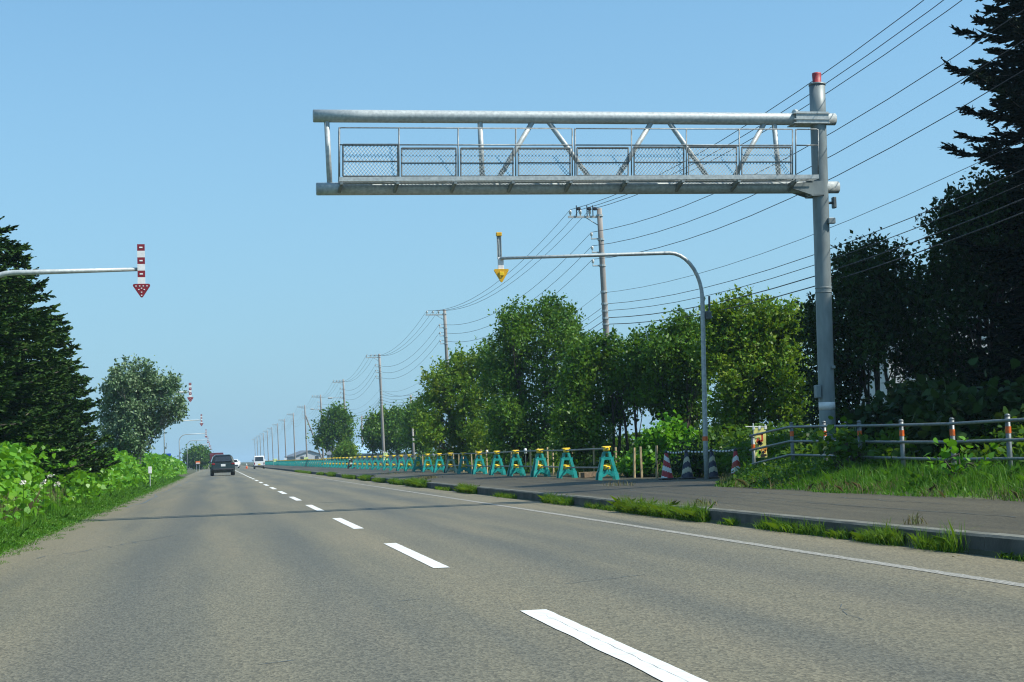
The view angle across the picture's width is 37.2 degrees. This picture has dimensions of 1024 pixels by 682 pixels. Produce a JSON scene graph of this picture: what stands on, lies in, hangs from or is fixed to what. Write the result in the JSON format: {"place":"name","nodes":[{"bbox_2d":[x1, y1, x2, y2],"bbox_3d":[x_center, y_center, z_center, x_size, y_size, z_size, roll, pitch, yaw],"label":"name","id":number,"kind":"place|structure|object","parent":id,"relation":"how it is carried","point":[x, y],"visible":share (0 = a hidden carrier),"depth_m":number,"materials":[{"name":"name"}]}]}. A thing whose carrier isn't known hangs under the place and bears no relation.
{"place":"outdoors","nodes":[
{"label":"outdoors","id":0,"kind":"place"},
{"bbox_2d":[0,0,1022,462],"label":"sky","id":1,"kind":"structure","parent":0,"point":[186,131],"materials":[{"name":"blue"}]},
{"bbox_2d":[0,465,1023,681],"bbox_3d":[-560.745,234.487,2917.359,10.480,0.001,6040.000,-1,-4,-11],"label":"road","id":2,"kind":"structure","parent":0,"point":[241,579],"depth_m":12.38,"materials":[{"name":"asphalt"}]},
{"bbox_2d":[208,454,235,475],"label":"driving car","id":3,"kind":"object","parent":2,"relation":"on","point":[224,463],"visible":0.99,"depth_m":134.76,"materials":[{"name":"metal"}]},
{"bbox_2d":[252,456,265,468],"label":"parked van","id":4,"kind":"object","parent":2,"relation":"on","point":[258,461],"visible":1,"depth_m":234.44,"materials":[{"name":"metal"}]},
{"bbox_2d":[39,480,860,679],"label":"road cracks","id":5,"kind":"object","parent":2,"relation":"on","point":[401,600],"visible":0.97,"depth_m":20.32,"materials":[{"name":"asphalt"}]},
{"bbox_2d":[237,471,707,681],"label":"lane markings","id":6,"kind":"object","parent":2,"relation":"on","point":[600,641],"visible":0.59,"depth_m":9.31,"materials":[{"name":"paint"}]},
{"bbox_2d":[248,465,1023,554],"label":"kerb","id":7,"kind":"structure","parent":2,"relation":"on","point":[999,542],"depth_m":19.01,"materials":[{"name":"concrete"}]},
{"bbox_2d":[250,467,1023,586],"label":"edge line","id":8,"kind":"object","parent":2,"relation":"on","point":[908,567],"visible":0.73,"depth_m":16.71,"materials":[{"name":"paint"}]},
{"bbox_2d":[403,485,1023,561],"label":"fallen leaves","id":9,"kind":"object","parent":2,"relation":"on","point":[811,536],"visible":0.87,"depth_m":18.21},
{"bbox_2d":[69,456,1023,559],"bbox_3d":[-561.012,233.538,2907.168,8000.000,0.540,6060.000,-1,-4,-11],"label":"ground","id":10,"kind":"structure","parent":0,"point":[971,551],"depth_m":24.05,"materials":[{"name":"plant"}]},
{"bbox_2d":[19,480,27,525],"bbox_3d":[-8.432,2.927,26.234,0.162,1.060,0.102,-1,-4,-11],"label":"white flower","id":11,"kind":"object","parent":10,"relation":"on","point":[23,482],"visible":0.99,"depth_m":26.24,"materials":[{"name":"green plant"}]},
{"bbox_2d":[0,485,71,520],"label":"dry weeds","id":12,"kind":"object","parent":10,"relation":"on","point":[30,505],"visible":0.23,"depth_m":32.05,"materials":[{"name":"plant"}]},
{"bbox_2d":[40,479,45,532],"bbox_3d":[-8.375,3.002,27.253,0.151,1.055,0.126,1,-5,-36],"label":"white flower","id":13,"kind":"object","parent":10,"relation":"on","point":[44,481],"visible":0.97,"depth_m":27.26,"materials":[{"name":"green plant"}]},
{"bbox_2d":[0,240,103,483],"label":"spruce tree","id":14,"kind":"object","parent":10,"relation":"on","point":[24,260],"visible":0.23,"depth_m":46.19,"materials":[{"name":"green plant"}]},
{"bbox_2d":[0,216,115,484],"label":"spruce tree","id":15,"kind":"object","parent":10,"relation":"on","point":[13,399],"visible":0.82,"depth_m":40.05,"materials":[{"name":"green plant"}]},
{"bbox_2d":[20,313,120,481],"bbox_3d":[-15.781,2.175,51.888,4.684,6.554,4.127,-1,-4,-11],"label":"spruce tree","id":16,"kind":"object","parent":10,"relation":"on","point":[68,362],"visible":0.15,"depth_m":51.96,"materials":[{"name":"green plant"}]},
{"bbox_2d":[0,244,149,297],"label":"snow pole","id":17,"kind":"object","parent":10,"relation":"on","point":[141,287],"visible":1,"depth_m":34.11,"materials":[{"name":"metal"}]},
{"bbox_2d":[0,474,175,537],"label":"tall grass","id":18,"kind":"structure","parent":10,"relation":"on","point":[26,519],"depth_m":35.33,"materials":[{"name":"plant"}]},
{"bbox_2d":[58,374,117,486],"bbox_3d":[-16.404,3.567,57.931,2.750,4.704,2.650,0,-5,-29],"label":"spruce tree","id":19,"kind":"object","parent":10,"relation":"on","point":[89,423],"visible":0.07,"depth_m":57.77,"materials":[{"name":"green plant"}]},
{"bbox_2d":[0,475,184,563],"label":"verge grass","id":20,"kind":"structure","parent":10,"relation":"on","point":[130,497],"depth_m":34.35,"materials":[{"name":"plant"}]},
{"bbox_2d":[0,432,188,531],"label":"knotweed thicket","id":21,"kind":"object","parent":10,"relation":"on","point":[17,460],"visible":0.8,"depth_m":40.34,"materials":[{"name":"green plant"}]},
{"bbox_2d":[92,353,189,463],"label":"silver leaf tree","id":22,"kind":"object","parent":10,"relation":"on","point":[130,392],"visible":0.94,"depth_m":85.26,"materials":[{"name":"green plant"}]},
{"bbox_2d":[163,414,202,452],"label":"snow pole","id":23,"kind":"object","parent":10,"relation":"on","point":[201,423],"visible":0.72,"depth_m":155.22,"materials":[{"name":"metal"}]},
{"bbox_2d":[176,383,192,401],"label":"snow pole","id":24,"kind":"object","parent":10,"relation":"on","point":[190,397],"visible":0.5,"depth_m":94.88,"materials":[{"name":"metal"}]},
{"bbox_2d":[179,429,206,458],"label":"snow pole","id":25,"kind":"object","parent":10,"relation":"on","point":[205,433],"visible":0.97,"depth_m":215.73,"materials":[{"name":"metal"}]},
{"bbox_2d":[177,441,211,469],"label":"tree","id":26,"kind":"object","parent":10,"relation":"on","point":[198,453],"visible":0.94,"depth_m":292.08,"materials":[{"name":"green plant"}]},
{"bbox_2d":[287,413,295,459],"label":"utility pole","id":27,"kind":"object","parent":10,"relation":"on","point":[294,435],"visible":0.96,"depth_m":323.85,"materials":[{"name":"metal"}]},
{"bbox_2d":[287,450,325,462],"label":"house","id":28,"kind":"structure","parent":10,"relation":"on","point":[311,455],"depth_m":442.08,"materials":[{"name":"grey"}]},
{"bbox_2d":[297,405,321,462],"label":"utility pole","id":29,"kind":"object","parent":10,"relation":"on","point":[306,418],"visible":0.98,"depth_m":280.48,"materials":[{"name":"concrete"}]},
{"bbox_2d":[310,395,323,462],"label":"utility pole","id":30,"kind":"object","parent":10,"relation":"on","point":[320,406],"visible":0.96,"depth_m":237.00,"materials":[{"name":"metal"}]},
{"bbox_2d":[306,400,357,462],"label":"tree","id":31,"kind":"object","parent":10,"relation":"on","point":[329,430],"visible":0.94,"depth_m":188.42,"materials":[{"name":"green plant"}]},
{"bbox_2d":[328,379,347,462],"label":"utility pole","id":32,"kind":"object","parent":10,"relation":"on","point":[340,392],"visible":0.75,"depth_m":193.61,"materials":[{"name":"concrete"}]},
{"bbox_2d":[306,212,1023,434],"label":"telephone cable","id":33,"kind":"object","parent":32,"relation":"attached to","point":[832,280],"visible":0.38,"depth_m":38.05,"materials":[{"name":"rubber"}]},
{"bbox_2d":[331,437,361,462],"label":"bush","id":34,"kind":"object","parent":10,"relation":"on","point":[345,449],"visible":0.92,"depth_m":173.70,"materials":[{"name":"green plant"}]},
{"bbox_2d":[366,354,385,465],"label":"utility pole","id":35,"kind":"object","parent":10,"relation":"on","point":[381,409],"visible":0.91,"depth_m":149.96,"materials":[{"name":"concrete"}]},
{"bbox_2d":[355,400,409,463],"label":"tree","id":36,"kind":"object","parent":10,"relation":"on","point":[370,434],"visible":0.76,"depth_m":164.39,"materials":[{"name":"green plant"}]},
{"bbox_2d":[355,444,415,463],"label":"house","id":37,"kind":"structure","parent":10,"relation":"on","point":[363,451],"depth_m":201.43,"materials":[{"name":"white"}]},
{"bbox_2d":[412,428,414,459],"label":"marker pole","id":38,"kind":"object","parent":10,"relation":"on","point":[413,450],"visible":0.54,"depth_m":115.12,"materials":[{"name":"metal"}]},
{"bbox_2d":[393,392,434,458],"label":"tree","id":39,"kind":"object","parent":10,"relation":"on","point":[407,421],"visible":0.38,"depth_m":127.97,"materials":[{"name":"green plant"}]},
{"bbox_2d":[426,311,452,447],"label":"utility pole","id":40,"kind":"object","parent":10,"relation":"on","point":[444,314],"visible":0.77,"depth_m":106.71,"materials":[{"name":"metal"}]},
{"bbox_2d":[309,198,1023,432],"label":"telephone cable","id":41,"kind":"object","parent":40,"relation":"attached to","point":[833,269],"visible":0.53,"depth_m":38.65,"materials":[{"name":"rubber"}]},
{"bbox_2d":[410,333,502,466],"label":"leafy tree","id":42,"kind":"object","parent":10,"relation":"on","point":[448,381],"visible":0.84,"depth_m":84.31,"materials":[{"name":"green plant"}]},
{"bbox_2d":[474,289,595,465],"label":"leafy tree","id":43,"kind":"object","parent":10,"relation":"on","point":[518,331],"visible":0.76,"depth_m":67.82,"materials":[{"name":"green plant"}]},
{"bbox_2d":[313,72,839,459],"bbox_3d":[1.694,-1.459,33.007,11.768,9.101,0.930,-1,-4,-11],"label":"sign gantry","id":44,"kind":"object","parent":10,"relation":"on","point":[817,186],"visible":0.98,"depth_m":33.22,"materials":[{"name":"metal"}]},
{"bbox_2d":[568,205,615,443],"bbox_3d":[3.349,0.052,62.959,1.703,11.423,0.302,-1,-4,-11],"label":"utility pole","id":45,"kind":"object","parent":10,"relation":"on","point":[602,266],"visible":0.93,"depth_m":63.20,"materials":[{"name":"concrete"}]},
{"bbox_2d":[253,0,923,439],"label":"power line","id":46,"kind":"object","parent":45,"relation":"attached to","point":[703,150],"visible":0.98,"depth_m":43.21,"materials":[{"name":"metal"}]},
{"bbox_2d":[273,0,943,426],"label":"power line","id":47,"kind":"object","parent":45,"relation":"attached to","point":[687,166],"visible":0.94,"depth_m":44.93,"materials":[{"name":"metal"}]},
{"bbox_2d":[255,0,961,439],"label":"power line","id":48,"kind":"object","parent":45,"relation":"attached to","point":[715,158],"visible":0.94,"depth_m":44.40,"materials":[{"name":"metal"}]},
{"bbox_2d":[256,40,1023,441],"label":"power line","id":49,"kind":"object","parent":45,"relation":"attached to","point":[796,174],"visible":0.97,"depth_m":40.76,"materials":[{"name":"metal"}]},
{"bbox_2d":[265,10,1023,435],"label":"power line","id":50,"kind":"object","parent":45,"relation":"attached to","point":[711,194],"visible":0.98,"depth_m":40.01,"materials":[{"name":"metal"}]},
{"bbox_2d":[279,70,1023,434],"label":"power line","id":51,"kind":"object","parent":45,"relation":"attached to","point":[757,212],"visible":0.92,"depth_m":39.92,"materials":[{"name":"metal"}]},
{"bbox_2d":[306,183,1023,429],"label":"telephone cable","id":52,"kind":"object","parent":45,"relation":"attached to","point":[809,266],"visible":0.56,"depth_m":39.20,"materials":[{"name":"rubber"}]},
{"bbox_2d":[320,140,1023,417],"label":"telephone cable","id":53,"kind":"object","parent":45,"relation":"attached to","point":[805,237],"visible":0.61,"depth_m":38.90,"materials":[{"name":"rubber"}]},
{"bbox_2d":[349,169,1023,412],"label":"telephone cable","id":54,"kind":"object","parent":45,"relation":"attached to","point":[811,255],"visible":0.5,"depth_m":39.21,"materials":[{"name":"rubber"}]},
{"bbox_2d":[544,325,654,470],"bbox_3d":[3.353,2.135,54.726,4.787,5.497,3.987,-1,-4,-11],"label":"leafy tree","id":55,"kind":"object","parent":10,"relation":"on","point":[586,415],"visible":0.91,"depth_m":54.38,"materials":[{"name":"green plant"}]},
{"bbox_2d":[401,420,818,477],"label":"undergrowth","id":56,"kind":"object","parent":10,"relation":"on","point":[730,437],"visible":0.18,"depth_m":48.17,"materials":[{"name":"green plant"}]},
{"bbox_2d":[607,450,650,477],"bbox_3d":[3.991,3.804,47.993,1.994,1.224,2.004,-4,-5,23],"label":"roadside bush","id":57,"kind":"object","parent":10,"relation":"on","point":[622,465],"visible":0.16,"depth_m":47.75,"materials":[{"name":"green plant"}]},
{"bbox_2d":[633,448,635,477],"bbox_3d":[3.682,3.714,45.772,0.075,1.003,0.084,-6,-6,44],"label":"wooden stake","id":58,"kind":"object","parent":10,"relation":"on","point":[634,465],"visible":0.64,"depth_m":45.76,"materials":[{"name":"brown wood"}]},
{"bbox_2d":[639,447,642,477],"bbox_3d":[3.790,3.610,44.575,0.066,1.025,0.057,-1,-4,-11],"label":"wooden stake","id":59,"kind":"object","parent":10,"relation":"on","point":[641,466],"visible":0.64,"depth_m":44.56,"materials":[{"name":"brown wood"}]},
{"bbox_2d":[655,446,657,478],"bbox_3d":[4.135,3.507,43.424,0.074,1.041,0.074,-5,-5,34],"label":"wooden stake","id":60,"kind":"object","parent":10,"relation":"on","point":[656,453],"visible":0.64,"depth_m":43.41,"materials":[{"name":"brown wood"}]},
{"bbox_2d":[625,409,699,476],"bbox_3d":[4.677,3.222,47.315,2.796,2.181,1.698,0,-5,-26],"label":"knotweed bush","id":61,"kind":"object","parent":10,"relation":"on","point":[661,436],"visible":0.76,"depth_m":46.96,"materials":[{"name":"green plant"}]},
{"bbox_2d":[623,304,717,434],"bbox_3d":[5.740,1.693,53.154,3.711,5.998,3.724,-1,-4,-11],"label":"leafy tree","id":62,"kind":"object","parent":10,"relation":"on","point":[668,367],"visible":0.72,"depth_m":52.78,"materials":[{"name":"green plant"}]},
{"bbox_2d":[650,430,738,476],"bbox_3d":[5.367,3.256,43.423,2.877,1.490,2.292,-1,-4,-11],"label":"roadside bush","id":63,"kind":"object","parent":10,"relation":"on","point":[694,458],"visible":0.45,"depth_m":43.06,"materials":[{"name":"green plant"}]},
{"bbox_2d":[731,448,739,473],"bbox_3d":[5.849,3.196,39.693,0.400,0.800,0.400,-1,-4,-11],"label":"traffic cone","id":64,"kind":"object","parent":10,"relation":"on","point":[735,463],"visible":0.66,"depth_m":39.63,"materials":[{"name":"red plastic"}]},
{"bbox_2d":[681,283,818,446],"bbox_3d":[8.017,1.207,49.435,4.715,6.260,4.071,-1,-4,-11],"label":"leafy tree","id":65,"kind":"object","parent":10,"relation":"on","point":[755,354],"visible":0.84,"depth_m":48.89,"materials":[{"name":"green plant"}]},
{"bbox_2d":[745,423,766,457],"bbox_3d":[6.026,2.691,37.310,0.545,1.358,0.077,-1,-4,-11],"label":"banner flag","id":66,"kind":"object","parent":10,"relation":"on","point":[760,440],"visible":0.84,"depth_m":37.33,"materials":[{"name":"fabric"}]},
{"bbox_2d":[719,456,890,488],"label":"bank weeds","id":67,"kind":"object","parent":10,"relation":"on","point":[772,465],"visible":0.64,"depth_m":31.41,"materials":[{"name":"green plant"}]},
{"bbox_2d":[808,415,885,471],"bbox_3d":[6.529,2.134,29.906,1.634,1.350,1.288,-1,-4,-11],"label":"knotweed bush","id":68,"kind":"object","parent":10,"relation":"on","point":[845,450],"visible":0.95,"depth_m":29.71,"materials":[{"name":"green plant"}]},
{"bbox_2d":[786,227,947,430],"bbox_3d":[9.447,0.153,39.988,4.674,6.556,3.371,0,-5,-29],"label":"leafy tree","id":69,"kind":"object","parent":10,"relation":"on","point":[868,303],"visible":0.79,"depth_m":39.73,"materials":[{"name":"green plant"}]},
{"bbox_2d":[715,459,1023,501],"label":"bank grass","id":70,"kind":"structure","parent":10,"relation":"on","point":[911,487],"depth_m":25.04,"materials":[{"name":"plant"}]},
{"bbox_2d":[715,414,1023,476],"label":"fence undergrowth","id":71,"kind":"object","parent":10,"relation":"on","point":[889,450],"visible":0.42,"depth_m":32.73,"materials":[{"name":"green plant"}]},
{"bbox_2d":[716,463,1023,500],"bbox_3d":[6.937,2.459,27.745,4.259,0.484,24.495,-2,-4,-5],"label":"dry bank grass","id":72,"kind":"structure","parent":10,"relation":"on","point":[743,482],"depth_m":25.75,"materials":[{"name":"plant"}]},
{"bbox_2d":[731,445,1023,494],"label":"tall bank grass","id":73,"kind":"structure","parent":10,"relation":"on","point":[912,475],"depth_m":26.46,"materials":[{"name":"plant"}]},
{"bbox_2d":[749,414,1023,468],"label":"pipe fence","id":74,"kind":"object","parent":10,"relation":"on","point":[1008,439],"visible":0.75,"depth_m":28.23,"materials":[{"name":"metal"}]},
{"bbox_2d":[841,374,949,463],"bbox_3d":[9.032,1.840,34.123,2.925,2.335,2.806,0,-5,-26],"label":"knotweed bush","id":75,"kind":"object","parent":10,"relation":"on","point":[891,408],"visible":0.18,"depth_m":33.94,"materials":[{"name":"green plant"}]},
{"bbox_2d":[884,164,1023,397],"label":"leafy tree","id":76,"kind":"object","parent":10,"relation":"on","point":[953,268],"visible":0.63,"depth_m":39.20,"materials":[{"name":"green plant"}]},
{"bbox_2d":[923,436,1000,477],"bbox_3d":[7.311,1.971,24.637,1.370,0.864,0.863,-2,-4,3],"label":"knotweed bush","id":77,"kind":"object","parent":10,"relation":"on","point":[960,466],"visible":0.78,"depth_m":24.65,"materials":[{"name":"green plant"}]},
{"bbox_2d":[903,357,1023,465],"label":"knotweed bush","id":78,"kind":"object","parent":10,"relation":"on","point":[956,402],"visible":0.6,"depth_m":28.84,"materials":[{"name":"green plant"}]},
{"bbox_2d":[938,0,1023,393],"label":"spruce tree","id":79,"kind":"object","parent":10,"relation":"on","point":[1009,161],"visible":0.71,"depth_m":38.30,"materials":[{"name":"green plant"}]},
{"bbox_2d":[251,465,1023,534],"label":"pavement","id":80,"kind":"structure","parent":0,"point":[990,518],"depth_m":24.95,"materials":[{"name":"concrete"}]},
{"bbox_2d":[382,455,391,469],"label":"barricade","id":81,"kind":"object","parent":80,"relation":"on","point":[386,466],"visible":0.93,"depth_m":100.95,"materials":[{"name":"teal plastic"}]},
{"bbox_2d":[389,455,396,470],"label":"barricade","id":82,"kind":"object","parent":80,"relation":"on","point":[394,466],"visible":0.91,"depth_m":97.01,"materials":[{"name":"teal plastic"}]},
{"bbox_2d":[396,455,404,470],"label":"barricade","id":83,"kind":"object","parent":80,"relation":"on","point":[400,465],"visible":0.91,"depth_m":93.10,"materials":[{"name":"teal plastic"}]},
{"bbox_2d":[404,454,413,470],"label":"barricade","id":84,"kind":"object","parent":80,"relation":"on","point":[406,468],"visible":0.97,"depth_m":89.15,"materials":[{"name":"teal plastic"}]},
{"bbox_2d":[412,454,422,471],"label":"barricade","id":85,"kind":"object","parent":80,"relation":"on","point":[415,465],"visible":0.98,"depth_m":85.22,"materials":[{"name":"teal plastic"}]},
{"bbox_2d":[422,454,432,471],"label":"barricade","id":86,"kind":"object","parent":80,"relation":"on","point":[424,468],"visible":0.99,"depth_m":81.28,"materials":[{"name":"teal plastic"}]},
{"bbox_2d":[433,453,444,472],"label":"barricade","id":87,"kind":"object","parent":80,"relation":"on","point":[435,469],"visible":0.94,"depth_m":76.97,"materials":[{"name":"teal plastic"}]},
{"bbox_2d":[444,453,456,472],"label":"barricade","id":88,"kind":"object","parent":80,"relation":"on","point":[446,468],"visible":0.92,"depth_m":73.42,"materials":[{"name":"teal plastic"}]},
{"bbox_2d":[277,448,607,460],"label":"scaffold pipe","id":89,"kind":"object","parent":88,"relation":"attached to","point":[487,452],"visible":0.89,"depth_m":59.95,"materials":[{"name":"metal"}]},
{"bbox_2d":[290,463,608,467],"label":"scaffold pipe","id":90,"kind":"object","parent":88,"relation":"attached to","point":[494,466],"visible":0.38,"depth_m":59.38,"materials":[{"name":"metal"}]},
{"bbox_2d":[457,452,470,473],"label":"barricade","id":91,"kind":"object","parent":80,"relation":"on","point":[460,469],"visible":1,"depth_m":69.26,"materials":[{"name":"teal plastic"}]},
{"bbox_2d":[471,451,486,473],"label":"barricade","id":92,"kind":"object","parent":80,"relation":"on","point":[482,469],"visible":0.98,"depth_m":65.29,"materials":[{"name":"teal plastic"}]},
{"bbox_2d":[489,451,505,474],"bbox_3d":[-0.601,4.909,61.162,0.622,0.983,0.460,-1,-4,-12],"label":"barricade","id":93,"kind":"object","parent":80,"relation":"on","point":[501,470],"visible":0.98,"depth_m":61.05,"materials":[{"name":"teal plastic"}]},
{"bbox_2d":[507,450,525,475],"bbox_3d":[0.146,4.601,57.324,0.622,0.983,0.460,-1,-4,-15],"label":"barricade","id":94,"kind":"object","parent":80,"relation":"on","point":[512,469],"visible":0.99,"depth_m":57.21,"materials":[{"name":"teal plastic"}]},
{"bbox_2d":[530,449,550,476],"bbox_3d":[0.974,4.259,53.043,0.622,0.983,0.460,-1,-4,-16],"label":"barricade","id":95,"kind":"object","parent":80,"relation":"on","point":[536,470],"visible":0.98,"depth_m":52.94,"materials":[{"name":"teal plastic"}]},
{"bbox_2d":[556,448,577,477],"bbox_3d":[1.758,3.939,49.057,0.622,0.983,0.460,-1,-4,-9],"label":"barricade","id":96,"kind":"object","parent":80,"relation":"on","point":[561,472],"visible":0.99,"depth_m":48.93,"materials":[{"name":"teal plastic"}]},
{"bbox_2d":[580,472,595,477],"bbox_3d":[2.439,4.221,47.995,0.140,0.160,0.927,-4,-5,30],"label":"timber plank","id":97,"kind":"object","parent":80,"relation":"on","point":[587,474],"visible":0.86,"depth_m":47.75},
{"bbox_2d":[494,232,711,478],"bbox_3d":[2.505,0.426,40.292,5.896,6.714,0.158,-1,-4,-11],"label":"snow pole","id":98,"kind":"object","parent":80,"relation":"on","point":[501,272],"visible":0.99,"depth_m":40.61,"materials":[{"name":"metal"}]},
{"bbox_2d":[595,446,618,479],"bbox_3d":[2.740,3.530,43.931,0.622,0.983,0.460,-1,-4,-8],"label":"barricade","id":99,"kind":"object","parent":80,"relation":"on","point":[612,473],"visible":1,"depth_m":43.80,"materials":[{"name":"teal plastic"}]},
{"bbox_2d":[371,472,926,524],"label":"pavement tufts","id":100,"kind":"object","parent":80,"relation":"on","point":[915,521],"visible":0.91,"depth_m":24.95,"materials":[{"name":"plant"}]},
{"bbox_2d":[658,450,675,479],"bbox_3d":[4.232,3.392,41.613,0.400,0.800,0.400,-1,-4,-11],"label":"traffic cone","id":101,"kind":"object","parent":80,"relation":"on","point":[666,472],"visible":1,"depth_m":41.51,"materials":[{"name":"red plastic"}]},
{"bbox_2d":[678,450,695,478],"bbox_3d":[4.761,3.359,41.411,0.400,0.800,0.400,-1,-4,-11],"label":"traffic cone","id":102,"kind":"object","parent":80,"relation":"on","point":[687,473],"visible":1,"depth_m":41.31,"materials":[{"name":"blue plastic"}]},
{"bbox_2d":[709,449,721,478],"bbox_3d":[5.419,3.316,41.133,0.400,0.800,0.400,-1,-4,-11],"label":"traffic cone","id":103,"kind":"object","parent":80,"relation":"on","point":[713,472],"visible":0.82,"depth_m":41.02,"materials":[{"name":"blue plastic"}]},
{"bbox_2d":[295,469,1023,560],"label":"kerb grass","id":104,"kind":"structure","parent":0,"point":[887,536],"depth_m":23.38,"materials":[{"name":"plant"}]},
{"bbox_2d":[860,285,1018,416],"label":"house","id":105,"kind":"structure","parent":0,"point":[882,387],"depth_m":73.42,"materials":[{"name":"white"}]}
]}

